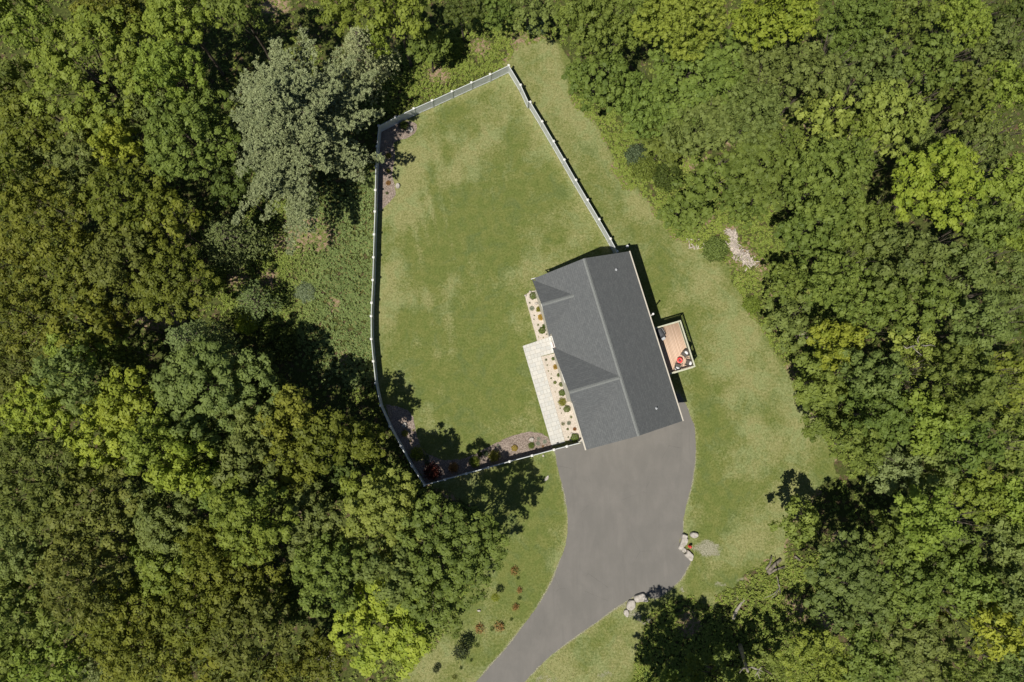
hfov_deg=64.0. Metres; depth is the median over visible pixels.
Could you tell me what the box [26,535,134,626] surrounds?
broadleaf tree
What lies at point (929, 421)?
broadleaf tree
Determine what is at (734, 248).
brush pile
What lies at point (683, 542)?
boulder
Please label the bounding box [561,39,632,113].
broadleaf tree
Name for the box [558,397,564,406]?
shrub
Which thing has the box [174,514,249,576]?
broadleaf tree
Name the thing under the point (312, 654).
broadleaf tree
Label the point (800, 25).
broadleaf tree
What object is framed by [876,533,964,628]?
broadleaf tree
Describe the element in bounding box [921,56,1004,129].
broadleaf tree
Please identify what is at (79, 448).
broadleaf tree
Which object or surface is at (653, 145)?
broadleaf tree
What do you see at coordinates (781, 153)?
broadleaf tree
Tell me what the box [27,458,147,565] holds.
broadleaf tree
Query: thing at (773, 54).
broadleaf tree
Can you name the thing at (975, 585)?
broadleaf tree
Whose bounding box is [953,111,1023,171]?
broadleaf tree
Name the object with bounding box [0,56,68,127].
broadleaf tree
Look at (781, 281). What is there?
broadleaf tree
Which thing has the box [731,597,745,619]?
fallen log
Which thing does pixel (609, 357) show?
house
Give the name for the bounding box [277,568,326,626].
broadleaf tree
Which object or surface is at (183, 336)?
hemlock tree
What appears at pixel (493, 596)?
sapling
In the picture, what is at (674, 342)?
deck
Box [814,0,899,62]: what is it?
broadleaf tree
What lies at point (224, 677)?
broadleaf tree
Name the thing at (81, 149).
broadleaf tree
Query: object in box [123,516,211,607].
broadleaf tree
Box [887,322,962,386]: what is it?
broadleaf tree
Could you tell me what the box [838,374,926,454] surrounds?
broadleaf tree
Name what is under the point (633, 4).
broadleaf tree
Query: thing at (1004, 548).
broadleaf tree
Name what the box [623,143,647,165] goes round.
bush
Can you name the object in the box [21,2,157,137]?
broadleaf tree
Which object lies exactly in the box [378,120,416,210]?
mulch bed
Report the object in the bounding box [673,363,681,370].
patio chair
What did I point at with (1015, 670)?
broadleaf tree
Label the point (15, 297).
broadleaf tree
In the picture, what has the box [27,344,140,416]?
broadleaf tree
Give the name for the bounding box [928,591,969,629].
broadleaf tree
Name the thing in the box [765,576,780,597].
dead branch
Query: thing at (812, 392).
broadleaf tree
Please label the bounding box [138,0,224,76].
broadleaf tree
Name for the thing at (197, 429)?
broadleaf tree
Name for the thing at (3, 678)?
broadleaf tree
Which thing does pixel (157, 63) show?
broadleaf tree
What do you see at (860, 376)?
broadleaf tree
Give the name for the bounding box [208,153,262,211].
broadleaf tree
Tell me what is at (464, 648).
sapling
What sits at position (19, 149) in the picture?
broadleaf tree
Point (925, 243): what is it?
broadleaf tree
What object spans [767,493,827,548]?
broadleaf tree
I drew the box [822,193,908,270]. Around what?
broadleaf tree
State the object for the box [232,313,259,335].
bush
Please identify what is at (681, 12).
broadleaf tree
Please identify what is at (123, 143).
broadleaf tree
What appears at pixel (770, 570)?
fallen dead branches
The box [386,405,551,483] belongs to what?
mulch bed
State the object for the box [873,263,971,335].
broadleaf tree
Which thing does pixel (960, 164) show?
broadleaf tree
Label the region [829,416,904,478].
broadleaf tree
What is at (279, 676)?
broadleaf tree
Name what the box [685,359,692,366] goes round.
patio chair
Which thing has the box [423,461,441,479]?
shrub
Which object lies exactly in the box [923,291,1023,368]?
broadleaf tree
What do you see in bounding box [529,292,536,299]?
shrub
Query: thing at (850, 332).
broadleaf tree
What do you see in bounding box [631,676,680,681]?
broadleaf tree
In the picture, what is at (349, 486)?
broadleaf tree
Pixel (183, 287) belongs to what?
broadleaf tree
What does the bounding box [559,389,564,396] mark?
shrub
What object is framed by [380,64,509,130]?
vinyl fence
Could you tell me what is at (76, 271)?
broadleaf tree
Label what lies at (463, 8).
broadleaf tree
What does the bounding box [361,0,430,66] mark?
broadleaf tree
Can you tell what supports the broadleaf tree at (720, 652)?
on the ground at (300, 376)
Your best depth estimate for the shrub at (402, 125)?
93.82 m
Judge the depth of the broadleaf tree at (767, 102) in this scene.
80.36 m
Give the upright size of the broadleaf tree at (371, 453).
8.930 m
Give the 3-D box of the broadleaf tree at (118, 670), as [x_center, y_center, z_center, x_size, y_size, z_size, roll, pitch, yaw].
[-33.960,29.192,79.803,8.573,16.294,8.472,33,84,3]
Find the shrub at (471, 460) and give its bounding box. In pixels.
[469,456,480,467]
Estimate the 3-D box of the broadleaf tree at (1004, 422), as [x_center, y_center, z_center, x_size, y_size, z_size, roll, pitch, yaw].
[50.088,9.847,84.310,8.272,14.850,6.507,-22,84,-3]
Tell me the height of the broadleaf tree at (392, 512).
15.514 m
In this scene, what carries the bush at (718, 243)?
on the ground at (300, 376)
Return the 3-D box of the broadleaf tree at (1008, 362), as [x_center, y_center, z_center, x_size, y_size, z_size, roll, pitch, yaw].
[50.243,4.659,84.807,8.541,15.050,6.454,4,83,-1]
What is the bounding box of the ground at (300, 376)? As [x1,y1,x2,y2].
[0,0,1023,681]
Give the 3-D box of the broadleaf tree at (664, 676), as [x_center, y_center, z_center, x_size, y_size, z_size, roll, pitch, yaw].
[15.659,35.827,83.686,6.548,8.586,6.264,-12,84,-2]
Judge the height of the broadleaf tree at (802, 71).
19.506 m
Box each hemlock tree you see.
[163,319,243,365]
[200,212,276,273]
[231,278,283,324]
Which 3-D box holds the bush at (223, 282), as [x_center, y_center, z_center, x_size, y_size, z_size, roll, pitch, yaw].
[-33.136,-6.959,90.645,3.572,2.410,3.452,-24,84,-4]
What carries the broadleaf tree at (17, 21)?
on the ground at (300, 376)
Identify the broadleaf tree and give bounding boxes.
[0,0,99,81]
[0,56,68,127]
[0,86,78,171]
[0,145,82,223]
[0,165,106,261]
[0,221,61,287]
[0,272,82,361]
[0,336,74,408]
[0,373,92,450]
[0,418,48,469]
[0,429,103,535]
[0,519,50,591]
[0,574,75,674]
[0,633,74,681]
[6,623,111,681]
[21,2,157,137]
[23,228,119,317]
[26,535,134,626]
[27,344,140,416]
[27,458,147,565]
[31,129,126,206]
[43,321,108,379]
[47,288,133,357]
[55,403,149,485]
[67,156,177,251]
[68,0,164,69]
[69,97,135,155]
[69,568,159,658]
[73,638,139,681]
[78,222,171,305]
[85,365,173,433]
[87,121,169,184]
[91,329,154,363]
[92,607,196,681]
[98,301,162,335]
[99,348,156,393]
[113,79,186,141]
[118,406,201,475]
[119,238,221,324]
[121,478,201,568]
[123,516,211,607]
[130,185,208,249]
[133,38,221,126]
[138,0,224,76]
[140,571,235,665]
[141,85,240,181]
[142,432,224,497]
[149,333,280,444]
[156,625,238,681]
[169,412,234,469]
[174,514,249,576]
[193,545,289,628]
[195,456,259,515]
[205,0,271,60]
[205,471,300,566]
[206,592,292,681]
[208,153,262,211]
[208,428,288,498]
[208,652,270,681]
[228,398,293,451]
[237,350,288,402]
[255,382,324,447]
[260,643,312,681]
[262,439,322,499]
[265,479,343,559]
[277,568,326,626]
[290,532,376,617]
[292,405,372,474]
[296,628,350,681]
[312,453,355,501]
[315,0,368,36]
[328,573,431,679]
[337,462,398,516]
[338,467,427,573]
[344,420,385,465]
[353,536,421,609]
[359,18,392,78]
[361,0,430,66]
[388,490,511,625]
[404,580,465,642]
[406,28,452,72]
[442,0,485,41]
[477,0,516,30]
[507,0,556,37]
[553,0,630,62]
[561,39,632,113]
[605,0,666,50]
[614,65,677,138]
[629,0,727,61]
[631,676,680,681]
[638,119,687,166]
[643,26,747,127]
[643,667,693,681]
[656,188,706,237]
[659,90,735,157]
[670,154,739,219]
[685,643,734,681]
[716,58,793,154]
[718,178,771,229]
[722,125,810,211]
[725,32,796,102]
[728,0,818,60]
[736,643,796,681]
[761,293,821,352]
[762,257,812,304]
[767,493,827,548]
[771,26,860,115]
[774,198,847,265]
[775,628,853,681]
[782,129,892,226]
[792,347,848,411]
[794,76,861,155]
[796,246,871,308]
[800,389,849,442]
[803,530,899,633]
[805,319,883,370]
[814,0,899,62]
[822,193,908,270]
[824,257,907,339]
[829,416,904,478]
[833,624,906,681]
[834,107,894,158]
[837,347,925,408]
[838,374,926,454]
[841,28,910,97]
[850,72,939,158]
[862,497,945,572]
[863,226,959,295]
[864,443,942,496]
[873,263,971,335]
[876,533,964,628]
[877,612,970,681]
[879,0,941,45]
[886,484,993,561]
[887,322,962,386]
[888,134,993,232]
[895,23,974,105]
[896,386,994,456]
[905,119,957,159]
[906,442,968,499]
[914,239,1013,312]
[916,340,1022,422]
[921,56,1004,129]
[922,647,996,681]
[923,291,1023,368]
[924,524,996,581]
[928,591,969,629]
[934,0,1004,49]
[935,403,1023,473]
[936,557,1022,619]
[942,197,1023,263]
[948,454,1021,530]
[948,586,1023,661]
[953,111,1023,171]
[954,59,1023,129]
[960,10,1023,79]
[966,636,1023,681]
[967,251,1023,321]
[972,514,1023,580]
[976,152,1023,219]
[979,0,1023,43]
[980,567,1023,632]
[983,303,1023,354]
[984,349,1023,413]
[986,411,1023,475]
[989,216,1023,267]
[990,473,1023,530]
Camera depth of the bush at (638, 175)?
93.02 m
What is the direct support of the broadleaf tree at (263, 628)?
on the ground at (300, 376)
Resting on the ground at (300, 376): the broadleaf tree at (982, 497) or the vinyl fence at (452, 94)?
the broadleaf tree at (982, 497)
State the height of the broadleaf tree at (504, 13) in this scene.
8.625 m
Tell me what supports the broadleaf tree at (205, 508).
on the ground at (300, 376)
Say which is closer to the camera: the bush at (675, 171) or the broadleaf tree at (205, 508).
the broadleaf tree at (205, 508)
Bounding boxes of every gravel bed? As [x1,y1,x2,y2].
[525,291,547,340]
[541,354,581,440]
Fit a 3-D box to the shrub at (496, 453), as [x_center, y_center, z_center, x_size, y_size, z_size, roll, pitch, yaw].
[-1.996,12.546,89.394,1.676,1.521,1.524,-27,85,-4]
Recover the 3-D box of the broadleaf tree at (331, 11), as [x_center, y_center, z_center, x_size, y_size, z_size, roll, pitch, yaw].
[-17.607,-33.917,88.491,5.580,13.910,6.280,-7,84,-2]
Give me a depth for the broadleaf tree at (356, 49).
86.62 m
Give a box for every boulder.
[623,609,628,616]
[626,599,635,610]
[634,593,647,601]
[678,533,687,550]
[684,550,693,560]
[690,532,698,537]
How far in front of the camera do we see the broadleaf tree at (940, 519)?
74.53 m
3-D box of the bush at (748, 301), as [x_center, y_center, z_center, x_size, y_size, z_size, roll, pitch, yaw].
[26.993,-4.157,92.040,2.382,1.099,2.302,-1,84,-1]
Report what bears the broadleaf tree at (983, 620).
on the ground at (300, 376)
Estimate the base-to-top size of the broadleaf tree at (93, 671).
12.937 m
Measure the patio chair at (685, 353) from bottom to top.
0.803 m
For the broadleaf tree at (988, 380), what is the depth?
75.13 m
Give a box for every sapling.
[432,665,438,673]
[451,639,470,662]
[491,593,499,601]
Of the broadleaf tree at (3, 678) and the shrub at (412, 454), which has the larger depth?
the shrub at (412, 454)
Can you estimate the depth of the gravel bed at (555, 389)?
90.90 m
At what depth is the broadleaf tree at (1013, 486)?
76.94 m
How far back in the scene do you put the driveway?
89.37 m
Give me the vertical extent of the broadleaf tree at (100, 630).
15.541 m
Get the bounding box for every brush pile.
[686,238,704,249]
[724,228,759,270]
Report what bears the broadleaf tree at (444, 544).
on the ground at (300, 376)
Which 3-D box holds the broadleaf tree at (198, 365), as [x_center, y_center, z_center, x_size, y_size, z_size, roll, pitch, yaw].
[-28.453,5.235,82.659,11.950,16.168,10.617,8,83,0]
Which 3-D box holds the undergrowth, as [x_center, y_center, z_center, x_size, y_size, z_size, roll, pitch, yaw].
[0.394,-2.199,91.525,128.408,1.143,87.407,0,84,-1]
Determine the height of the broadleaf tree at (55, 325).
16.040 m
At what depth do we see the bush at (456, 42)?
94.30 m
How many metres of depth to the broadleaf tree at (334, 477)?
81.18 m
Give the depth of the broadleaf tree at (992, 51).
82.54 m
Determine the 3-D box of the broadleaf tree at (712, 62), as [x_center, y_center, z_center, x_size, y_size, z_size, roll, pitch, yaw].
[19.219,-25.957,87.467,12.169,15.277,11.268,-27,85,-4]
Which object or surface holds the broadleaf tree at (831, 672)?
on the ground at (300, 376)
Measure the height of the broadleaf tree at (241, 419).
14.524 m
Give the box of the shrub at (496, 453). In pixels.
[487,449,500,462]
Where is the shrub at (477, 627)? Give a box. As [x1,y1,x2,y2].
[474,623,484,633]
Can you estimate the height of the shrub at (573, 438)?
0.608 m
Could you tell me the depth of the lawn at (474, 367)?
91.57 m
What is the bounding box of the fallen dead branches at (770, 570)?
[765,555,800,574]
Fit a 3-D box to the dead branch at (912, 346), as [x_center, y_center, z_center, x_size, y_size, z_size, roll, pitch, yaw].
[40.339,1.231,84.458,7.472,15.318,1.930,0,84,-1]
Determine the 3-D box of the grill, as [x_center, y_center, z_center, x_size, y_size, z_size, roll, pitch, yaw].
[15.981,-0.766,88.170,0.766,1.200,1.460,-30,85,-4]
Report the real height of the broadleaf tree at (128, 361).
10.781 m
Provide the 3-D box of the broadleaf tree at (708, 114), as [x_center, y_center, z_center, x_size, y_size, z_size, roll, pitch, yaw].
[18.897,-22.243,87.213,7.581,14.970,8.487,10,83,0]
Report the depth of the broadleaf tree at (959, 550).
78.15 m
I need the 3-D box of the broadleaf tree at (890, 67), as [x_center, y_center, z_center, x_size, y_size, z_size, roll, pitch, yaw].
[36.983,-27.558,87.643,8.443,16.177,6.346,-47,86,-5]
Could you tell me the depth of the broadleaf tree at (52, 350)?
77.90 m
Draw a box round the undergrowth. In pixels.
[0,0,1023,681]
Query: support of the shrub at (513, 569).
on the ground at (300, 376)
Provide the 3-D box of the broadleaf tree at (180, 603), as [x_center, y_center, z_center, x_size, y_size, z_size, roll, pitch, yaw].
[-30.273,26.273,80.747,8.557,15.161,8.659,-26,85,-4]
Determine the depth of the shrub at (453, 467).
89.56 m
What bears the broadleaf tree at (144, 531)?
on the ground at (300, 376)
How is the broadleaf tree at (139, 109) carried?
on the ground at (300, 376)
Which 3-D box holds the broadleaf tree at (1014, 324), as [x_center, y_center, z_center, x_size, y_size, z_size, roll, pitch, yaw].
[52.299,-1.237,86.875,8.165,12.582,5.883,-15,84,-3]
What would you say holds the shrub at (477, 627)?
on the ground at (300, 376)
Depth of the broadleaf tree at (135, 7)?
80.00 m
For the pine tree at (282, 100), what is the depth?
79.91 m
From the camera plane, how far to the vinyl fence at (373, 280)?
90.67 m
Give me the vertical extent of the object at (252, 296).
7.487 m
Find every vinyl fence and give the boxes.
[370,125,425,483]
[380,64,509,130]
[423,443,578,486]
[509,66,618,253]
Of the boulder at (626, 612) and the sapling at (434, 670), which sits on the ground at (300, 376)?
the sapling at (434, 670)
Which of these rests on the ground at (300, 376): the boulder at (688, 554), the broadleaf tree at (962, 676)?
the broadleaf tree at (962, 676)
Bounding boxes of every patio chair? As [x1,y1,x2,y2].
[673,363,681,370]
[680,350,689,358]
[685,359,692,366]
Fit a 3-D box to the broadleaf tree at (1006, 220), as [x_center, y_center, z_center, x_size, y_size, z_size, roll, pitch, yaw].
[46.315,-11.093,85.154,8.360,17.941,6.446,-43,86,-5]
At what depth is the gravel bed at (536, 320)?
91.90 m
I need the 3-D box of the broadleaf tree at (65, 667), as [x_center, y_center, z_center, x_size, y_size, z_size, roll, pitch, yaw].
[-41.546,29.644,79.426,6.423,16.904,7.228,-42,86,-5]
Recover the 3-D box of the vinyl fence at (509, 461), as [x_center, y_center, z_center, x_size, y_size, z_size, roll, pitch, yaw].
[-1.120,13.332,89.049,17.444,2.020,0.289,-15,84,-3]
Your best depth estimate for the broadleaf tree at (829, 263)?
78.49 m
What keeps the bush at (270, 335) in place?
on the ground at (300, 376)
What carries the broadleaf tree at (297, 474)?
on the ground at (300, 376)
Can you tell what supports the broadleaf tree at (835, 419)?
on the ground at (300, 376)
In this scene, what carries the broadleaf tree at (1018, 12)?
on the ground at (300, 376)
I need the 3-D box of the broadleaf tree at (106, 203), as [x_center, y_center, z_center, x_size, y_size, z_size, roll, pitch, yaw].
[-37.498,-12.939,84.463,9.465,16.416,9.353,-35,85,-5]
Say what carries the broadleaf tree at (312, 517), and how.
on the ground at (300, 376)
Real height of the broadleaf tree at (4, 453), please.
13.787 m
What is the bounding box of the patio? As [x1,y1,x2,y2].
[523,337,564,445]
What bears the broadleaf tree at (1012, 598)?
on the ground at (300, 376)
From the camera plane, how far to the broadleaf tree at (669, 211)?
86.87 m
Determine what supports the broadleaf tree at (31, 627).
on the ground at (300, 376)
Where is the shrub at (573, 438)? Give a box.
[570,434,578,442]
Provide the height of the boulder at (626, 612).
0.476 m
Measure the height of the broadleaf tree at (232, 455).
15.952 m
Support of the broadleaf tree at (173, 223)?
on the ground at (300, 376)
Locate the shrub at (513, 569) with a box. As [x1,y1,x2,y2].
[510,567,518,575]
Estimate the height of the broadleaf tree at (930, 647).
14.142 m
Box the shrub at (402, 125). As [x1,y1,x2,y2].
[399,120,408,130]
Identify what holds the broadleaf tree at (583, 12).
on the ground at (300, 376)
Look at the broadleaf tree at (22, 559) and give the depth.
73.51 m
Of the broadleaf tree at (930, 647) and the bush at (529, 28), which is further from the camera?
the bush at (529, 28)
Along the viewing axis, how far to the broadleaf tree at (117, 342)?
80.50 m
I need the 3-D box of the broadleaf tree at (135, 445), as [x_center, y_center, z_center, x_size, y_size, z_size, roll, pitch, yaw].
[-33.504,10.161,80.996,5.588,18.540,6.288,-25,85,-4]
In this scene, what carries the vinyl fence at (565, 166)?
on the lawn at (474, 367)
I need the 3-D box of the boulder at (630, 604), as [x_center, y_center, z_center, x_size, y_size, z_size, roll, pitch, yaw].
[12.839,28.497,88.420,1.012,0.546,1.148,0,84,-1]
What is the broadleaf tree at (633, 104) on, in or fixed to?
on the ground at (300, 376)
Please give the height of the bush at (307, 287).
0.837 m
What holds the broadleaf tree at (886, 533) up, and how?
on the ground at (300, 376)
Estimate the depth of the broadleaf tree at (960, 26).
82.41 m
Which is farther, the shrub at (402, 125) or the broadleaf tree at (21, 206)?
the shrub at (402, 125)
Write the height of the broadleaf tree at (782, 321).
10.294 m
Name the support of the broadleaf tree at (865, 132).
on the ground at (300, 376)
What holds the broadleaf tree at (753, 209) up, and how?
on the ground at (300, 376)
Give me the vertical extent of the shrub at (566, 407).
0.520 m
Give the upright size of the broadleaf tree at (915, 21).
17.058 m
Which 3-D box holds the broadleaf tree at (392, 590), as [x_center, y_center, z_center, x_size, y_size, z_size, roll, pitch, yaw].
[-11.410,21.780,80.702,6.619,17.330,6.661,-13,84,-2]
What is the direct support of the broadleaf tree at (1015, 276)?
on the ground at (300, 376)
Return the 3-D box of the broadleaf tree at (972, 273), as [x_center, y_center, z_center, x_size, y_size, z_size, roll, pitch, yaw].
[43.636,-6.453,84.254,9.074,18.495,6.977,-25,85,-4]
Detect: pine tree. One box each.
[204,27,385,255]
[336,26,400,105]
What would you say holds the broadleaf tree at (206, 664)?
on the ground at (300, 376)
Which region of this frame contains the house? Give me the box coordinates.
[531,251,683,449]
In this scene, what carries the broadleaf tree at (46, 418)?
on the ground at (300, 376)
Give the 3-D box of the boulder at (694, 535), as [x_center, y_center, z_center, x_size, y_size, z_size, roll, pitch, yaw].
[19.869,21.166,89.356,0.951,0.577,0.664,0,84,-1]
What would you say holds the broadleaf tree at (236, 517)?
on the ground at (300, 376)
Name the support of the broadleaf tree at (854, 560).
on the ground at (300, 376)
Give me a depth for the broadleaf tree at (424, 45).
88.24 m
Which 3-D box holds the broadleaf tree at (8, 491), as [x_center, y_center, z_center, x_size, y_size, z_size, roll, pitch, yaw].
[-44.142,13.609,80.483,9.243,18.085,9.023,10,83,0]
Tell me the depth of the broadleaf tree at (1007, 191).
81.39 m
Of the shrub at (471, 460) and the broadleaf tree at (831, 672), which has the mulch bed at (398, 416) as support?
the shrub at (471, 460)
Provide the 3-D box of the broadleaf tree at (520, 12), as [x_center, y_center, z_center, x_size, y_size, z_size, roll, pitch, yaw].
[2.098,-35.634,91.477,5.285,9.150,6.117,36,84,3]
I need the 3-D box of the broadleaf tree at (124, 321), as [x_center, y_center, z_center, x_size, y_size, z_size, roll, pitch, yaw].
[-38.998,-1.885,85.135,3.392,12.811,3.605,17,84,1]
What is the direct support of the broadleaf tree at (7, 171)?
on the ground at (300, 376)
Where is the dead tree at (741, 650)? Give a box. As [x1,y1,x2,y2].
[738,643,762,678]
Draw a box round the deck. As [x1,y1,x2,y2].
[655,320,695,374]
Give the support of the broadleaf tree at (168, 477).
on the ground at (300, 376)
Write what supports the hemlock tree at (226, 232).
on the ground at (300, 376)
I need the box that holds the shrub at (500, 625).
[493,621,503,632]
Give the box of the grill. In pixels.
[655,327,665,339]
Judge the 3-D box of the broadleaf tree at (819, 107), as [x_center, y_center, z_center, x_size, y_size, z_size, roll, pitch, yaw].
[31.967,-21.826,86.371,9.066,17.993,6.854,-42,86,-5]
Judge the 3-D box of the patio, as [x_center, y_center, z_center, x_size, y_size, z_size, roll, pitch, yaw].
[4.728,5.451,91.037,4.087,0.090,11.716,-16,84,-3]
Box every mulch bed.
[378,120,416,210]
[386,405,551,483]
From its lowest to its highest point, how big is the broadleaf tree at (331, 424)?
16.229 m
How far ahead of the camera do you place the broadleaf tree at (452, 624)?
77.87 m
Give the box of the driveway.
[476,394,695,681]
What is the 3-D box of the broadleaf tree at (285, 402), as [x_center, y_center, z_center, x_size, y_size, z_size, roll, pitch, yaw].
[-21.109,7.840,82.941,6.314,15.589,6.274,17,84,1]
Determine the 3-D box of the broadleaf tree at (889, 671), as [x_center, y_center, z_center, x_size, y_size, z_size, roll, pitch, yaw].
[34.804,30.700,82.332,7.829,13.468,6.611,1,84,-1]
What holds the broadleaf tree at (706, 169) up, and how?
on the ground at (300, 376)
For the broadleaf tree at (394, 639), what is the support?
on the ground at (300, 376)
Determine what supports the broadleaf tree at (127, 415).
on the ground at (300, 376)
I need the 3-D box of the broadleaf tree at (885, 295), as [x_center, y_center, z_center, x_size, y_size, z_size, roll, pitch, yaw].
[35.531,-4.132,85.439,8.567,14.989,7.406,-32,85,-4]
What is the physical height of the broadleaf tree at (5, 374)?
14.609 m
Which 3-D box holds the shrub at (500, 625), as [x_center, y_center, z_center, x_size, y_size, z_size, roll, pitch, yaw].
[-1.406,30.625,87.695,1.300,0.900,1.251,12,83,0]
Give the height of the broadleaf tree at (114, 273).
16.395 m
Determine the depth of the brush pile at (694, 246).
93.05 m
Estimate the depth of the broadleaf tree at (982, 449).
76.13 m
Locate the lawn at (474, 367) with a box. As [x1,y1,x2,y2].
[374,35,838,681]
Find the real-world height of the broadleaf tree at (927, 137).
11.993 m
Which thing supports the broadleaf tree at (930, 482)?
on the ground at (300, 376)
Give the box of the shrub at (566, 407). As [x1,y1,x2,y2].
[563,405,570,411]
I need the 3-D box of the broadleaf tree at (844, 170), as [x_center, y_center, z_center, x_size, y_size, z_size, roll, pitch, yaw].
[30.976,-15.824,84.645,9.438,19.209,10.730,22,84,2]
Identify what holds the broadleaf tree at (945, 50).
on the ground at (300, 376)
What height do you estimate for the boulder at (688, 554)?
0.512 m
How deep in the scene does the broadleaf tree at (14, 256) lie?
79.68 m
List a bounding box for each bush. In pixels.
[196,264,229,294]
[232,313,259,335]
[257,326,301,364]
[293,281,315,303]
[441,35,464,62]
[525,15,548,37]
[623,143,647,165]
[629,154,658,182]
[651,161,682,193]
[702,233,731,263]
[741,295,761,313]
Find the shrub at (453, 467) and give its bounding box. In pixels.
[448,462,458,472]
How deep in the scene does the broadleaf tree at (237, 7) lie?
77.95 m
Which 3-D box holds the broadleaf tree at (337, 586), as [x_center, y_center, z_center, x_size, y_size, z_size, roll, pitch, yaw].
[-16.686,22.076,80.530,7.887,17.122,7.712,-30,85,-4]
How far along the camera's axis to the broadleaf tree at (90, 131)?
82.52 m
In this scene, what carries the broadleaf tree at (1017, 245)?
on the ground at (300, 376)
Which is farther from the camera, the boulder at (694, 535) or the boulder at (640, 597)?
the boulder at (694, 535)
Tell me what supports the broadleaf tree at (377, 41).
on the ground at (300, 376)
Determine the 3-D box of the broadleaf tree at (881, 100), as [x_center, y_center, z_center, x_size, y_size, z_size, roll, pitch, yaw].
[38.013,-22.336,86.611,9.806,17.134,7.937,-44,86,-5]
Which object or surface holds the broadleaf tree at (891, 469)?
on the ground at (300, 376)
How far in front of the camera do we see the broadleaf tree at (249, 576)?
76.13 m
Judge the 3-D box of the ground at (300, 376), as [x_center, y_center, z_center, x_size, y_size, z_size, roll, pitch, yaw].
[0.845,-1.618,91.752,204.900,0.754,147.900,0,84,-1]
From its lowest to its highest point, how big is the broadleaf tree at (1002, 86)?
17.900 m
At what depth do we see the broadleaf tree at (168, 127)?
77.77 m
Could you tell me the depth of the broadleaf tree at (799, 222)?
80.76 m
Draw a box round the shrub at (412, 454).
[409,445,426,460]
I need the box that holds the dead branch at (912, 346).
[904,336,935,357]
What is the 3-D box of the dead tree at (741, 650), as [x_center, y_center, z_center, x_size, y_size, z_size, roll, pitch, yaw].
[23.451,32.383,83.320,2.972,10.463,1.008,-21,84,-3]
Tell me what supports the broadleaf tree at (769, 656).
on the ground at (300, 376)
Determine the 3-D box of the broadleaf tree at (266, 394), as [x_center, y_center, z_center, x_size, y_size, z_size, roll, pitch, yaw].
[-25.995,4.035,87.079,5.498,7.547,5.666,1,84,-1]

